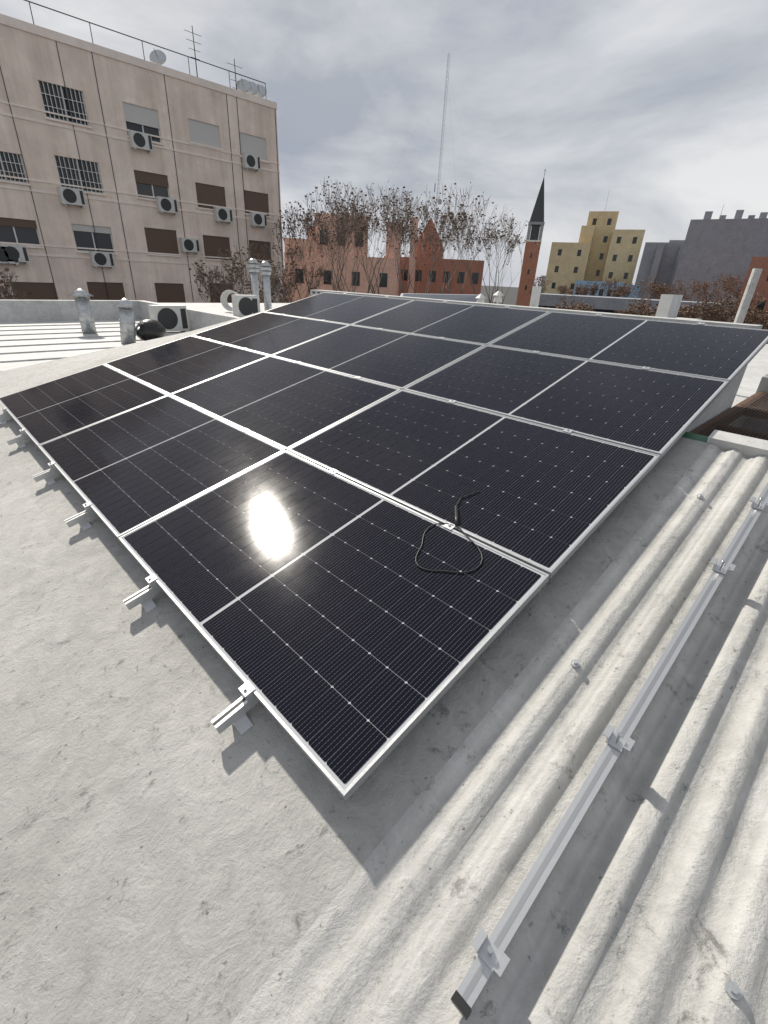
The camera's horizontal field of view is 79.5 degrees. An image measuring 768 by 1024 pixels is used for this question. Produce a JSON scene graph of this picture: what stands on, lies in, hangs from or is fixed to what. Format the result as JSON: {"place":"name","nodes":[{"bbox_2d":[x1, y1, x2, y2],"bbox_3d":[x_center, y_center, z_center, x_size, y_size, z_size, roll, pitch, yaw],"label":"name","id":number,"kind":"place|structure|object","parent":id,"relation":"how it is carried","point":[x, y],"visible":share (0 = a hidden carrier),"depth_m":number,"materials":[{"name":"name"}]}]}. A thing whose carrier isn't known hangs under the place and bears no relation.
{"place":"outdoors","nodes":[
{"label":"outdoors","id":0,"kind":"place"},
{"bbox_2d":[0,319,188,371],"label":"corrugated metal roof","id":1,"kind":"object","parent":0,"point":[22,344],"visible":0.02,"depth_m":10.16,"materials":[{"name":"white metal"}]},
{"bbox_2d":[135,319,165,340],"bbox_3d":[-5.303,-4.122,10.496,0.724,0.475,0.531,-22,36,-40],"label":"turbine vent","id":2,"kind":"object","parent":1,"relation":"on","point":[145,329],"visible":0.86,"depth_m":10.30,"materials":[{"name":"black"}]},
{"bbox_2d":[68,259,271,344],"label":"vent pipes","id":3,"kind":"object","parent":1,"relation":"on","point":[126,319],"visible":0.94,"depth_m":11.14,"materials":[{"name":"silver metal"}]},
{"bbox_2d":[148,295,258,331],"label":"air conditioner units","id":4,"kind":"object","parent":1,"relation":"on","point":[171,317],"visible":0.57,"depth_m":11.88},
{"bbox_2d":[0,14,284,302],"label":"apartment block","id":5,"kind":"structure","parent":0,"point":[132,91],"depth_m":24.82,"materials":[{"name":"beige paint"}]},
{"bbox_2d":[0,130,266,268],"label":"air conditioner units","id":6,"kind":"object","parent":5,"relation":"attached to","point":[13,254],"visible":0.99,"depth_m":25.16},
{"bbox_2d":[0,0,283,302],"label":"apartment roof clutter","id":7,"kind":"object","parent":5,"relation":"attached to","point":[170,127],"visible":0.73,"depth_m":25.15,"materials":[{"name":"grey metal"}]},
{"bbox_2d":[149,49,266,97],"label":"satellite dishes","id":8,"kind":"object","parent":5,"relation":"on","point":[159,58],"visible":0.82,"depth_m":27.86,"materials":[{"name":"grey metal"}]},
{"bbox_2d":[220,290,238,310],"bbox_3d":[-4.357,-6.027,13.165,0.118,0.557,0.586,-88,91,-63],"label":"duct elbow","id":9,"kind":"object","parent":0,"point":[223,299],"visible":0.66,"depth_m":13.14,"materials":[{"name":"silver metal"}]},
{"bbox_2d":[0,0,767,286],"label":"sky","id":10,"kind":"structure","parent":0,"point":[659,108],"materials":[{"name":"grey"}]},
{"bbox_2d":[480,285,518,304],"bbox_3d":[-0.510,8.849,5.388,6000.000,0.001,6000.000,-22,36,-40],"label":"asphalt ground","id":11,"kind":"structure","parent":0,"point":[510,298],"depth_m":584.89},
{"bbox_2d":[0,176,767,329],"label":"bare trees","id":12,"kind":"object","parent":11,"relation":"on","point":[352,230],"visible":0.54,"depth_m":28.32,"materials":[{"name":"brown plant"}]},
{"bbox_2d":[284,168,767,343],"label":"background buildings","id":13,"kind":"structure","parent":11,"relation":"on","point":[708,249],"depth_m":70.40,"materials":[{"name":"brick"}]},
{"bbox_2d":[363,54,723,288],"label":"radio mast antennas","id":14,"kind":"object","parent":11,"relation":"on","point":[439,201],"visible":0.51,"depth_m":90.01,"materials":[{"name":"silver metal"}]},
{"bbox_2d":[742,374,767,432],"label":"patio walls","id":15,"kind":"structure","parent":0,"point":[763,385],"depth_m":5.09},
{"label":"building walls","id":16,"kind":"object","parent":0,"visible":0},
{"bbox_2d":[0,307,738,1023],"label":"flat roof","id":17,"kind":"structure","parent":16,"relation":"on","point":[170,853],"depth_m":1.55,"materials":[{"name":"paint"}]},
{"bbox_2d":[0,292,767,800],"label":"solar panel frames","id":18,"kind":"structure","parent":17,"relation":"on","point":[414,720],"depth_m":2.63,"materials":[{"name":"silver metal"}]},
{"bbox_2d":[0,293,706,734],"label":"mounting rails","id":19,"kind":"object","parent":18,"relation":"attached to","point":[236,711],"visible":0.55,"depth_m":2.23,"materials":[{"name":"silver metal"}]},
{"bbox_2d":[0,293,767,789],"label":"pv backsheets","id":20,"kind":"object","parent":18,"relation":"in","point":[312,751],"visible":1,"depth_m":2.70,"materials":[{"name":"plastic"}]},
{"bbox_2d":[0,293,767,782],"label":"solar panels","id":21,"kind":"object","parent":20,"relation":"on","point":[366,687],"visible":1,"depth_m":2.82,"materials":[{"name":"black glass"}]},
{"bbox_2d":[415,491,482,572],"bbox_3d":[0.335,0.070,2.244,0.299,0.155,0.622,7,27,9],"label":"connector cable","id":22,"kind":"object","parent":18,"relation":"on","point":[456,516],"visible":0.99,"depth_m":2.19,"materials":[{"name":"black plastic"}]},
{"bbox_2d":[0,300,767,427],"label":"roof parapets","id":23,"kind":"structure","parent":16,"relation":"on","point":[201,315],"depth_m":13.03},
{"bbox_2d":[310,290,762,410],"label":"parapet wall","id":24,"kind":"structure","parent":23,"relation":"attached to","point":[735,388],"depth_m":4.76,"materials":[{"name":"paint"}]},
{"bbox_2d":[400,268,762,322],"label":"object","id":25,"kind":"object","parent":23,"relation":"on","point":[668,305],"visible":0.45,"depth_m":10.79,"materials":[{"name":"silver metal"}]},
{"bbox_2d":[231,443,767,1023],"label":"corrugated roof","id":26,"kind":"structure","parent":16,"relation":"on","point":[651,905],"depth_m":1.30,"materials":[{"name":"paint"}]},
{"bbox_2d":[451,482,767,1020],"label":"loose rail with clamps","id":27,"kind":"object","parent":26,"relation":"on","point":[491,958],"visible":1,"depth_m":1.31,"materials":[{"name":"silver metal"}]},
{"bbox_2d":[571,494,741,1000],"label":"roof bolts","id":28,"kind":"object","parent":26,"relation":"on","point":[733,990],"visible":1,"depth_m":1.02,"materials":[{"name":"grey metal"}]},
{"bbox_2d":[681,391,767,457],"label":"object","id":29,"kind":"object","parent":16,"relation":"on","point":[747,446],"visible":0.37,"depth_m":2.79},
{"bbox_2d":[697,392,767,440],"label":"mesh screen","id":30,"kind":"object","parent":29,"relation":"on","point":[750,421],"visible":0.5,"depth_m":3.80,"materials":[{"name":"brown"}]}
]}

